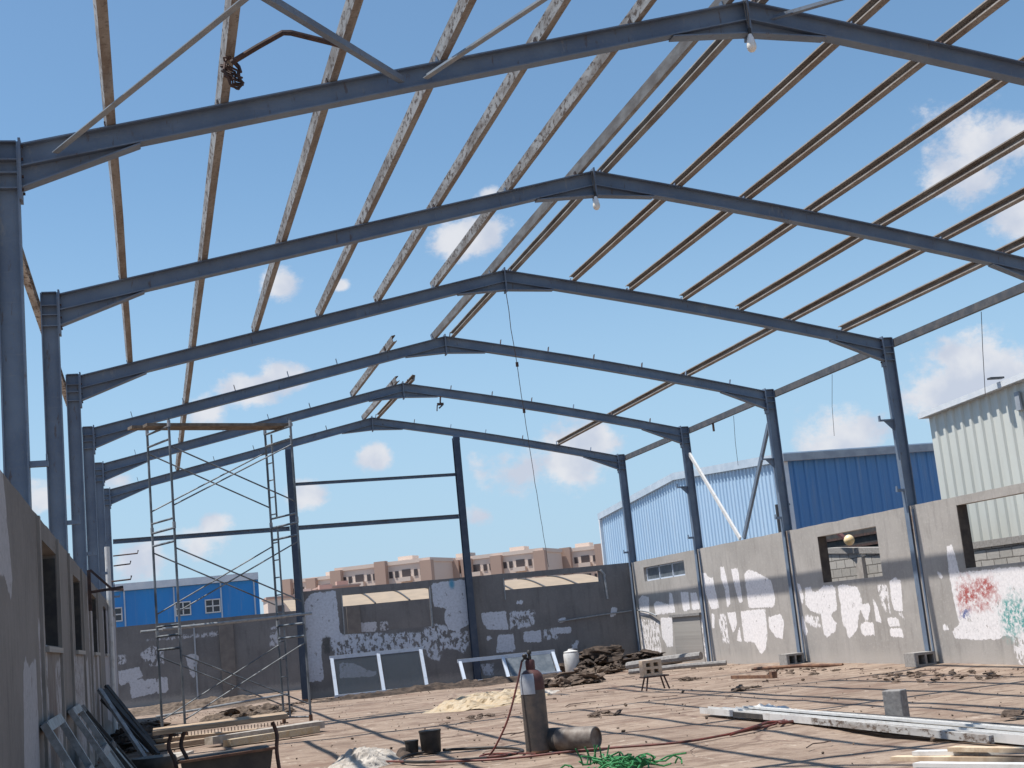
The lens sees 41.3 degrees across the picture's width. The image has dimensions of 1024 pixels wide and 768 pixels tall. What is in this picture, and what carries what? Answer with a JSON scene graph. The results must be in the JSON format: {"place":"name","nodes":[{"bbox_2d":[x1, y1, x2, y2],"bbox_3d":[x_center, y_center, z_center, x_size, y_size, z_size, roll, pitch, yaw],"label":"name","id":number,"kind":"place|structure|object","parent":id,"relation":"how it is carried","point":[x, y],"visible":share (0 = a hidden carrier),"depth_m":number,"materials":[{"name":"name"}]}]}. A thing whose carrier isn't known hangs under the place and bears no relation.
{"place":"outdoors","nodes":[
{"label":"outdoors","id":0,"kind":"place"},
{"bbox_2d":[131,754,176,767],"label":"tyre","id":1,"kind":"object","parent":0,"point":[160,761],"visible":0.84,"depth_m":17.74,"materials":[{"name":"black rubber"}]},
{"bbox_2d":[114,572,259,626],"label":"blue building","id":2,"kind":"structure","parent":0,"point":[134,604],"depth_m":57.71,"materials":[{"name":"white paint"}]},
{"bbox_2d":[116,598,430,707],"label":"boundary wall","id":3,"kind":"structure","parent":0,"point":[233,648],"depth_m":44.67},
{"bbox_2d":[262,588,310,613],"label":"house","id":4,"kind":"structure","parent":0,"point":[268,607],"depth_m":191.66,"materials":[{"name":"grey"}]},
{"bbox_2d":[0,0,1023,613],"label":"sky","id":5,"kind":"structure","parent":0,"point":[50,86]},
{"bbox_2d":[94,662,1023,767],"bbox_3d":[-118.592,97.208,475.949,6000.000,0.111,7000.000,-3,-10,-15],"label":"ground","id":6,"kind":"structure","parent":0,"point":[777,745],"depth_m":19.58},
{"bbox_2d":[0,470,119,767],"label":"side wall","id":7,"kind":"structure","parent":6,"relation":"on","point":[54,651],"depth_m":11.63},
{"bbox_2d":[87,569,123,610],"bbox_3d":[-6.216,3.184,20.898,0.507,0.612,1.644,-3,-10,-15],"label":"wall bracket","id":8,"kind":"object","parent":7,"relation":"attached to","point":[109,588],"depth_m":20.10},
{"bbox_2d":[104,546,117,732],"bbox_3d":[-8.404,5.364,28.524,0.109,3.900,0.109,-3,-10,-15],"label":"downpipe","id":9,"kind":"object","parent":7,"relation":"attached to","point":[110,632],"visible":0.66,"depth_m":28.52,"materials":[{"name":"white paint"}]},
{"bbox_2d":[40,713,94,767],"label":"leaning frame","id":10,"kind":"object","parent":6,"relation":"on","point":[49,726],"visible":1,"depth_m":11.56,"materials":[{"name":"grey metal"}]},
{"bbox_2d":[68,703,124,767],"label":"leaning frame","id":11,"kind":"object","parent":6,"relation":"on","point":[107,755],"visible":1,"depth_m":14.81,"materials":[{"name":"grey metal"}]},
{"bbox_2d":[79,704,136,767],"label":"leaning frame","id":12,"kind":"object","parent":6,"relation":"on","point":[124,759],"visible":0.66,"depth_m":16.63,"materials":[{"name":"grey metal"}]},
{"bbox_2d":[97,684,160,756],"bbox_3d":[-6.244,5.456,22.203,0.930,1.114,3.431,-3,-10,-15],"label":"bar bundle","id":13,"kind":"object","parent":6,"relation":"on","point":[140,739],"visible":0.94,"depth_m":21.27,"materials":[{"name":"grey metal"}]},
{"bbox_2d":[110,720,178,751],"bbox_3d":[-7.039,6.570,25.849,1.462,0.346,6.831,-3,-10,-15],"label":"debris heap","id":14,"kind":"object","parent":6,"relation":"on","point":[121,739],"visible":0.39,"depth_m":24.29,"materials":[{"name":"brown fabric"}]},
{"bbox_2d":[153,728,257,742],"bbox_3d":[-5.341,6.019,23.243,1.977,0.071,0.231,-6,-10,-1],"label":"timber board","id":15,"kind":"object","parent":14,"relation":"on","point":[186,737],"visible":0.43,"depth_m":23.13,"materials":[{"name":"brown wood"}]},
{"bbox_2d":[154,738,204,749],"bbox_3d":[-5.394,5.937,22.458,1.279,0.087,0.255,1,-12,-33],"label":"timber board","id":16,"kind":"object","parent":6,"relation":"on","point":[163,746],"visible":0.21,"depth_m":22.33,"materials":[{"name":"brown wood"}]},
{"bbox_2d":[129,695,280,716],"bbox_3d":[-9.243,9.256,39.422,5.428,0.263,5.138,-3,-10,-15],"label":"debris heap","id":17,"kind":"object","parent":6,"relation":"on","point":[172,707],"visible":0.65,"depth_m":38.43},
{"bbox_2d":[153,712,287,767],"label":"workbench","id":18,"kind":"object","parent":6,"relation":"on","point":[185,728],"visible":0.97,"depth_m":11.27,"materials":[{"name":"brown wood"}]},
{"bbox_2d":[140,418,312,739],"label":"scaffold tower","id":19,"kind":"structure","parent":6,"relation":"on","point":[277,617],"depth_m":25.71,"materials":[{"name":"metal"}]},
{"bbox_2d":[128,425,279,429],"bbox_3d":[-5.875,0.844,26.180,3.010,0.055,0.240,1,-12,-34],"label":"scaffold plank","id":20,"kind":"object","parent":19,"relation":"on","point":[135,427],"visible":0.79,"depth_m":26.04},
{"bbox_2d":[143,423,292,427],"bbox_3d":[-5.599,0.795,26.059,2.930,0.055,0.240,1,-12,-34],"label":"scaffold plank","id":21,"kind":"object","parent":19,"relation":"on","point":[218,425],"visible":0.86,"depth_m":25.97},
{"bbox_2d":[179,744,275,767],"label":"metal trough","id":22,"kind":"object","parent":6,"relation":"on","point":[259,756],"visible":1,"depth_m":11.06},
{"bbox_2d":[199,702,296,721],"bbox_3d":[-5.840,7.252,30.207,2.046,0.284,2.532,-6,-10,3],"label":"debris heap","id":23,"kind":"object","parent":6,"relation":"on","point":[252,710],"visible":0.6,"depth_m":29.87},
{"bbox_2d":[204,720,324,744],"bbox_3d":[-4.046,5.741,22.425,2.154,0.137,0.263,4,-14,-42],"label":"timber board","id":24,"kind":"object","parent":6,"relation":"on","point":[218,739],"visible":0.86,"depth_m":22.23,"materials":[{"name":"white wood"}]},
{"bbox_2d":[223,726,319,746],"bbox_3d":[-3.850,5.673,21.917,0.209,0.116,1.754,-15,-14,43],"label":"timber board","id":25,"kind":"object","parent":6,"relation":"on","point":[261,737],"visible":0.93,"depth_m":21.73,"materials":[{"name":"brown wood"}]},
{"bbox_2d":[285,447,311,700],"bbox_3d":[-5.843,5.110,36.961,0.300,6.820,0.300,-3,-10,-15],"label":"gable post","id":26,"kind":"object","parent":6,"relation":"on","point":[298,604],"visible":0.64,"depth_m":36.87,"materials":[{"name":"metal"}]},
{"bbox_2d":[113,514,458,543],"bbox_3d":[-6.011,3.948,37.131,9.380,0.150,0.100,-3,-10,-15],"label":"girt","id":27,"kind":"object","parent":26,"relation":"attached to","point":[281,529],"visible":0.83,"depth_m":37.11,"materials":[{"name":"metal"}]},
{"bbox_2d":[296,473,454,485],"bbox_3d":[-3.785,2.662,37.976,4.521,0.114,0.070,-3,-10,-15],"label":"girt","id":28,"kind":"object","parent":26,"relation":"attached to","point":[373,479],"visible":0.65,"depth_m":37.98,"materials":[{"name":"metal"}]},
{"bbox_2d":[282,572,329,595],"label":"apartment block","id":29,"kind":"structure","parent":6,"relation":"on","point":[308,583],"depth_m":281.12,"materials":[{"name":"pink"}]},
{"bbox_2d":[280,588,428,610],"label":"canopy","id":30,"kind":"object","parent":6,"relation":"on","point":[384,597],"visible":0.3,"depth_m":50.14,"materials":[{"name":"fabric"}]},
{"bbox_2d":[328,746,398,767],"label":"gravel pile","id":31,"kind":"object","parent":6,"relation":"on","point":[365,757],"visible":0.95,"depth_m":15.90,"materials":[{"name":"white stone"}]},
{"bbox_2d":[104,415,640,651],"bbox_3d":[-3.592,4.598,37.667,14.930,7.630,0.260,-3,-10,-15],"label":"portal frame","id":32,"kind":"object","parent":6,"relation":"on","point":[372,424],"visible":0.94,"depth_m":38.42,"materials":[{"name":"metal"}]},
{"bbox_2d":[329,647,427,697],"bbox_3d":[-3.491,7.584,35.762,2.524,1.095,0.567,-4,-10,-9],"label":"window unit","id":33,"kind":"structure","parent":6,"relation":"on","point":[377,653],"depth_m":35.91,"materials":[{"name":"white metal"}]},
{"bbox_2d":[330,555,454,585],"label":"apartment block","id":34,"kind":"structure","parent":6,"relation":"on","point":[410,568],"depth_m":250.54,"materials":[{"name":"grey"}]},
{"bbox_2d":[95,379,709,661],"bbox_3d":[-2.340,3.633,32.902,14.930,7.632,0.260,-3,-10,-15],"label":"portal frame","id":35,"kind":"object","parent":6,"relation":"on","point":[680,435],"visible":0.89,"depth_m":33.61,"materials":[{"name":"metal"}]},
{"bbox_2d":[350,335,396,395],"bbox_3d":[-3.152,-0.328,30.404,0.110,0.149,6.160,-3,-10,-15],"label":"purlin","id":36,"kind":"object","parent":35,"relation":"attached to","point":[369,371],"visible":0.85,"depth_m":30.62,"materials":[{"name":"metal"}]},
{"bbox_2d":[688,453,740,539],"bbox_3d":[4.989,2.735,33.625,0.050,2.444,2.493,-3,-10,-15],"label":"brace","id":37,"kind":"object","parent":35,"relation":"attached to","point":[720,505],"visible":1,"depth_m":33.48,"materials":[{"name":"white paint"}]},
{"bbox_2d":[296,673,557,705],"bbox_3d":[-1.465,7.770,35.234,8.614,0.218,1.139,-3,-10,-15],"label":"debris heap","id":38,"kind":"object","parent":6,"relation":"on","point":[467,683],"visible":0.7,"depth_m":34.82,"materials":[{"name":"brown soil"}]},
{"bbox_2d":[418,729,440,753],"bbox_3d":[-1.010,4.425,16.855,0.281,0.270,0.281,-3,-10,-15],"label":"bucket","id":39,"kind":"object","parent":6,"relation":"on","point":[430,740],"visible":0.97,"depth_m":16.75,"materials":[{"name":"plastic"}]},
{"bbox_2d":[82,332,800,652],"bbox_3d":[-1.065,2.650,28.052,14.930,7.634,0.260,-3,-10,-15],"label":"portal frame","id":40,"kind":"object","parent":6,"relation":"on","point":[93,438],"visible":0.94,"depth_m":28.61,"materials":[{"name":"metal"}]},
{"bbox_2d":[625,282,1023,460],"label":"eave strut","id":41,"kind":"object","parent":40,"relation":"attached to","point":[999,297],"visible":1,"depth_m":26.77,"materials":[{"name":"paint"}]},
{"bbox_2d":[399,746,523,763],"bbox_3d":[-0.599,4.340,15.938,1.725,0.036,1.288,-11,-11,27],"label":"cable loop","id":42,"kind":"object","parent":6,"relation":"on","point":[521,750],"visible":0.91,"depth_m":16.00,"materials":[{"name":"red rubber"}]},
{"bbox_2d":[452,435,481,679],"bbox_3d":[-1.279,4.851,38.213,0.300,6.876,0.300,-3,-10,-15],"label":"gable post","id":43,"kind":"object","parent":6,"relation":"on","point":[466,555],"visible":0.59,"depth_m":38.15,"materials":[{"name":"metal"}]},
{"bbox_2d":[303,563,637,698],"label":"back wall","id":44,"kind":"structure","parent":6,"relation":"on","point":[560,620],"depth_m":38.00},
{"bbox_2d":[423,689,549,712],"bbox_3d":[-0.464,6.165,26.764,2.332,0.241,3.488,-8,-10,13],"label":"sand pile","id":45,"kind":"object","parent":6,"relation":"on","point":[487,700],"visible":0.91,"depth_m":25.88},
{"bbox_2d":[65,267,929,763],"bbox_3d":[0.217,1.690,23.179,14.930,7.580,0.260,-3,-10,-15],"label":"portal frame","id":46,"kind":"object","parent":6,"relation":"on","point":[95,383],"visible":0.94,"depth_m":23.69,"materials":[{"name":"metal"}]},
{"bbox_2d":[93,0,132,362],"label":"purlin","id":47,"kind":"object","parent":46,"relation":"attached to","point":[101,17],"visible":0.93,"depth_m":13.03,"materials":[{"name":"metal"}]},
{"bbox_2d":[175,0,239,470],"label":"purlin","id":48,"kind":"object","parent":46,"relation":"attached to","point":[229,35],"visible":0.82,"depth_m":14.69,"materials":[{"name":"metal"}]},
{"bbox_2d":[220,56,243,89],"bbox_3d":[-2.370,-2.614,11.510,0.196,0.297,0.215,-3,-10,-15],"label":"wire knot","id":49,"kind":"object","parent":48,"relation":"attached to","point":[226,67],"visible":0.98,"depth_m":11.48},
{"bbox_2d":[373,0,570,301],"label":"purlin","id":50,"kind":"object","parent":46,"relation":"on","point":[550,18],"visible":0.97,"depth_m":15.94,"materials":[{"name":"metal"}]},
{"bbox_2d":[430,0,656,287],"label":"purlin","id":51,"kind":"object","parent":46,"relation":"on","point":[639,10],"visible":0.95,"depth_m":16.64,"materials":[{"name":"metal"}]},
{"bbox_2d":[569,0,889,280],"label":"purlin","id":52,"kind":"object","parent":46,"relation":"attached to","point":[865,12],"visible":0.99,"depth_m":17.25,"materials":[{"name":"metal"}]},
{"bbox_2d":[557,187,1023,444],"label":"purlin","id":53,"kind":"object","parent":46,"relation":"on","point":[993,209],"visible":0.99,"depth_m":23.39,"materials":[{"name":"metal"}]},
{"bbox_2d":[625,0,1008,289],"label":"purlin","id":54,"kind":"object","parent":46,"relation":"on","point":[976,16],"visible":0.99,"depth_m":17.11,"materials":[{"name":"metal"}]},
{"bbox_2d":[735,130,1023,310],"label":"purlin","id":55,"kind":"object","parent":46,"relation":"attached to","point":[1003,149],"visible":0.99,"depth_m":19.39,"materials":[{"name":"metal"}]},
{"bbox_2d":[838,236,1023,330],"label":"purlin","id":56,"kind":"object","parent":46,"relation":"on","point":[962,271],"visible":0.98,"depth_m":22.63,"materials":[{"name":"metal"}]},
{"bbox_2d":[452,546,563,580],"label":"apartment block","id":57,"kind":"structure","parent":6,"relation":"on","point":[519,559],"depth_m":256.16,"materials":[{"name":"grey"}]},
{"bbox_2d":[457,650,561,679],"bbox_3d":[-0.067,7.586,36.451,2.711,0.665,0.519,-4,-10,-11],"label":"window unit","id":58,"kind":"structure","parent":6,"relation":"on","point":[544,664],"depth_m":36.58,"materials":[{"name":"white metal"}]},
{"bbox_2d":[0,0,1023,508],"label":"portal frame","id":59,"kind":"object","parent":6,"relation":"on","point":[26,166],"visible":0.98,"depth_m":12.75,"materials":[{"name":"metal"}]},
{"bbox_2d":[23,250,66,406],"bbox_3d":[-5.884,-1.018,16.781,0.080,0.140,20.600,-3,-10,-15],"label":"eave strut","id":60,"kind":"object","parent":59,"relation":"attached to","point":[31,291],"visible":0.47,"depth_m":16.43,"materials":[{"name":"metal"}]},
{"bbox_2d":[52,0,248,153],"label":"brace","id":61,"kind":"object","parent":59,"relation":"attached to","point":[206,30],"visible":1,"depth_m":10.96,"materials":[{"name":"paint"}]},
{"bbox_2d":[251,0,362,331],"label":"purlin","id":62,"kind":"object","parent":59,"relation":"attached to","point":[347,21],"visible":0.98,"depth_m":14.62,"materials":[{"name":"metal"}]},
{"bbox_2d":[261,0,404,82],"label":"brace","id":63,"kind":"object","parent":59,"relation":"attached to","point":[296,15],"visible":1,"depth_m":11.42,"materials":[{"name":"metal"}]},
{"bbox_2d":[230,30,338,64],"bbox_3d":[-1.827,-2.813,11.408,1.052,0.279,0.294,-1,-11,-25],"label":"bent pipe","id":64,"kind":"object","parent":63,"relation":"attached to","point":[259,45],"visible":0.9,"depth_m":11.27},
{"bbox_2d":[315,0,476,315],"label":"purlin","id":65,"kind":"object","parent":59,"relation":"attached to","point":[459,16],"visible":0.95,"depth_m":15.21,"materials":[{"name":"metal"}]},
{"bbox_2d":[423,0,546,78],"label":"brace","id":66,"kind":"object","parent":59,"relation":"attached to","point":[490,34],"visible":1,"depth_m":12.44,"materials":[{"name":"paint"}]},
{"bbox_2d":[770,0,842,20],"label":"brace","id":67,"kind":"object","parent":59,"relation":"attached to","point":[815,5],"visible":1,"depth_m":13.83,"materials":[{"name":"metal"}]},
{"bbox_2d":[40,167,1023,552],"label":"portal frame","id":68,"kind":"object","parent":6,"relation":"on","point":[58,309],"visible":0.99,"depth_m":18.12,"materials":[{"name":"metal"}]},
{"bbox_2d":[430,0,733,338],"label":"purlin","id":69,"kind":"object","parent":68,"relation":"attached to","point":[676,55],"visible":0.88,"depth_m":17.86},
{"bbox_2d":[450,0,768,336],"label":"purlin","id":70,"kind":"object","parent":68,"relation":"attached to","point":[704,60],"visible":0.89,"depth_m":18.02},
{"bbox_2d":[679,56,1023,299],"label":"purlin","id":71,"kind":"object","parent":68,"relation":"on","point":[982,92],"visible":1,"depth_m":18.23,"materials":[{"name":"metal"}]},
{"bbox_2d":[520,650,550,753],"bbox_3d":[0.247,3.610,15.486,0.286,1.150,0.286,-3,-10,-15],"label":"gas cylinder","id":72,"kind":"object","parent":6,"relation":"on","point":[534,707],"visible":0.98,"depth_m":15.36,"materials":[{"name":"metal"}]},
{"bbox_2d":[479,661,536,757],"bbox_3d":[-0.095,3.679,15.370,0.710,1.026,0.390,-12,-12,31],"label":"gas hose","id":73,"kind":"object","parent":72,"relation":"hanging from","point":[491,754],"visible":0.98,"depth_m":15.31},
{"bbox_2d":[504,574,597,589],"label":"canopy","id":74,"kind":"object","parent":6,"relation":"on","point":[550,580],"visible":0.45,"depth_m":52.09,"materials":[{"name":"fabric"}]},
{"bbox_2d":[563,649,578,671],"bbox_3d":[1.631,7.555,37.145,0.430,0.640,0.430,-3,-10,-15],"label":"plastic tub","id":75,"kind":"object","parent":6,"relation":"on","point":[571,659],"visible":0.83,"depth_m":36.98,"materials":[{"name":"white paint"}]},
{"bbox_2d":[547,726,601,750],"bbox_3d":[0.592,4.005,15.341,0.855,0.263,0.263,-12,-12,34],"label":"gas cylinder","id":76,"kind":"object","parent":6,"relation":"on","point":[566,738],"visible":0.74,"depth_m":15.17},
{"bbox_2d":[547,667,605,686],"bbox_3d":[1.429,6.580,30.721,1.414,0.370,1.384,-3,-10,-15],"label":"soil heap","id":77,"kind":"object","parent":6,"relation":"on","point":[574,677],"visible":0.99,"depth_m":30.27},
{"bbox_2d":[559,542,602,576],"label":"apartment block","id":78,"kind":"structure","parent":6,"relation":"on","point":[587,554],"depth_m":265.39,"materials":[{"name":"pink"}]},
{"bbox_2d":[386,722,776,762],"bbox_3d":[0.698,4.119,15.439,4.765,0.038,1.236,-6,-10,3],"label":"welding cable","id":79,"kind":"object","parent":6,"relation":"on","point":[572,751],"visible":0.93,"depth_m":14.89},
{"bbox_2d":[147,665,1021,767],"bbox_3d":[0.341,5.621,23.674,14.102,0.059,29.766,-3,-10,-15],"label":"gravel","id":80,"kind":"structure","parent":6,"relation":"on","point":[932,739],"depth_m":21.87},
{"bbox_2d":[554,645,634,671],"bbox_3d":[2.502,7.547,37.608,3.038,0.647,1.862,-3,-10,-15],"label":"rag heap","id":81,"kind":"object","parent":6,"relation":"on","point":[594,656],"visible":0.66,"depth_m":37.15,"materials":[{"name":"brown fabric"}]},
{"bbox_2d":[560,745,686,767],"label":"green net","id":82,"kind":"object","parent":6,"relation":"on","point":[628,761],"visible":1,"depth_m":12.94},
{"bbox_2d":[615,649,681,668],"bbox_3d":[3.646,7.271,36.176,1.857,0.471,1.969,-12,-12,31],"label":"rag heap","id":83,"kind":"object","parent":6,"relation":"on","point":[642,654],"visible":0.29,"depth_m":35.98,"materials":[{"name":"brown fabric"}]},
{"bbox_2d":[639,674,669,690],"bbox_3d":[2.666,5.576,25.385,0.500,0.263,0.285,-3,-10,-15],"label":"stool","id":84,"kind":"object","parent":6,"relation":"on","point":[660,676],"visible":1,"depth_m":25.32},
{"bbox_2d":[638,659,662,676],"bbox_3d":[2.590,5.306,25.424,0.380,0.290,0.189,-3,-10,-15],"label":"hollow brick","id":85,"kind":"object","parent":84,"relation":"on","point":[652,667],"visible":1,"depth_m":25.35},
{"bbox_2d":[625,651,702,669],"bbox_3d":[3.793,6.932,34.048,2.232,0.328,0.198,-14,-13,38],"label":"timber pole","id":86,"kind":"object","parent":6,"relation":"on","point":[684,657],"visible":0.83,"depth_m":33.77,"materials":[{"name":"wood"}]},
{"bbox_2d":[628,660,726,674],"bbox_3d":[3.928,6.745,32.382,2.423,0.154,0.119,-10,-11,22],"label":"timber pole","id":87,"kind":"object","parent":6,"relation":"on","point":[689,665],"visible":0.81,"depth_m":32.22,"materials":[{"name":"wood"}]},
{"bbox_2d":[371,668,999,764],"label":"litter","id":88,"kind":"object","parent":6,"relation":"on","point":[677,695],"visible":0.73,"depth_m":21.70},
{"bbox_2d":[597,443,940,564],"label":"blue shed","id":89,"kind":"structure","parent":6,"relation":"on","point":[830,485],"depth_m":46.22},
{"bbox_2d":[778,652,804,664],"bbox_3d":[5.994,5.896,29.145,0.400,0.240,0.400,-3,-10,-15],"label":"footing block","id":90,"kind":"object","parent":6,"relation":"on","point":[791,658],"depth_m":29.02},
{"bbox_2d":[754,663,843,670],"bbox_3d":[5.840,5.786,27.863,0.070,0.090,2.378,2,-13,-37],"label":"timber pole","id":91,"kind":"object","parent":6,"relation":"on","point":[797,666],"visible":1,"depth_m":27.82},
{"bbox_2d":[631,483,1023,664],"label":"side wall","id":92,"kind":"structure","parent":6,"relation":"on","point":[973,614],"depth_m":27.41,"materials":[{"name":"concrete"}]},
{"bbox_2d":[646,560,684,580],"bbox_3d":[4.208,5.075,36.939,0.050,0.390,3.080,-3,-10,-15],"label":"window frame","id":93,"kind":"structure","parent":92,"relation":"in","point":[674,569],"depth_m":37.00,"materials":[{"name":"white metal"}]},
{"bbox_2d":[672,615,705,662],"bbox_3d":[4.595,6.656,35.388,0.020,1.200,1.900,-3,-10,-15],"label":"blocked doorway","id":94,"kind":"structure","parent":92,"relation":"in","point":[688,635],"depth_m":35.33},
{"bbox_2d":[742,424,768,538],"bbox_3d":[5.624,2.270,31.346,0.061,2.447,2.205,-3,-10,-15],"label":"brace","id":95,"kind":"object","parent":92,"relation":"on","point":[755,484],"visible":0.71,"depth_m":31.34,"materials":[{"name":"metal"}]},
{"bbox_2d":[699,706,1023,744],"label":"metal bar","id":96,"kind":"object","parent":6,"relation":"on","point":[1008,737],"visible":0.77,"depth_m":14.56,"materials":[{"name":"white paint"}]},
{"bbox_2d":[722,707,1023,732],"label":"metal bar","id":97,"kind":"object","parent":6,"relation":"on","point":[865,719],"visible":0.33,"depth_m":14.85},
{"bbox_2d":[743,705,1023,730],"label":"metal bar","id":98,"kind":"object","parent":97,"relation":"on","point":[991,726],"visible":1,"depth_m":14.06,"materials":[{"name":"white paint"}]},
{"bbox_2d":[882,689,909,716],"bbox_3d":[4.264,3.567,15.096,0.220,0.340,0.170,-14,-13,39],"label":"concrete block","id":99,"kind":"object","parent":6,"relation":"on","point":[895,701],"depth_m":15.04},
{"bbox_2d":[811,717,994,743],"bbox_3d":[3.815,3.469,13.681,0.050,0.070,3.601,-3,-10,-14],"label":"metal bar","id":100,"kind":"object","parent":6,"relation":"on","point":[956,735],"visible":1,"depth_m":13.30,"materials":[{"name":"metal"}]},
{"bbox_2d":[903,651,936,666],"bbox_3d":[7.279,4.906,24.257,0.400,0.240,0.400,-3,-10,-15],"label":"footing block","id":101,"kind":"object","parent":6,"relation":"on","point":[920,659],"depth_m":24.13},
{"bbox_2d":[823,710,1023,726],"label":"metal bar","id":102,"kind":"object","parent":6,"relation":"on","point":[1021,725],"visible":0.22,"depth_m":13.67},
{"bbox_2d":[866,669,1012,682],"bbox_3d":[6.630,4.589,21.480,1.742,0.067,3.654,-3,-10,-15],"label":"debris strip","id":103,"kind":"object","parent":6,"relation":"on","point":[951,672],"visible":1,"depth_m":21.40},
{"bbox_2d":[890,755,1023,761],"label":"timber batten","id":104,"kind":"object","parent":6,"relation":"on","point":[984,758],"visible":1,"depth_m":11.12,"materials":[{"name":"brown wood"}]},
{"bbox_2d":[912,749,1023,755],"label":"timber batten","id":105,"kind":"object","parent":104,"relation":"on","point":[930,752],"visible":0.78,"depth_m":11.35,"materials":[{"name":"white paint"}]},
{"bbox_2d":[947,746,1023,752],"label":"timber batten","id":106,"kind":"object","parent":105,"relation":"on","point":[1006,749],"visible":1,"depth_m":10.96,"materials":[{"name":"brown wood"}]},
{"bbox_2d":[912,761,1023,767],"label":"timber batten","id":107,"kind":"object","parent":6,"relation":"on","point":[931,764],"visible":1,"depth_m":10.74,"materials":[{"name":"white paint"}]},
{"bbox_2d":[917,372,1023,541],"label":"cream shed","id":108,"kind":"structure","parent":6,"relation":"on","point":[978,439],"depth_m":30.55,"materials":[{"name":"grey"}]},
{"bbox_2d":[826,527,878,547],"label":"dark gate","id":109,"kind":"structure","parent":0,"point":[865,537],"depth_m":32.73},
{"bbox_2d":[828,535,1023,581],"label":"block wall","id":110,"kind":"structure","parent":0,"point":[848,563],"depth_m":30.59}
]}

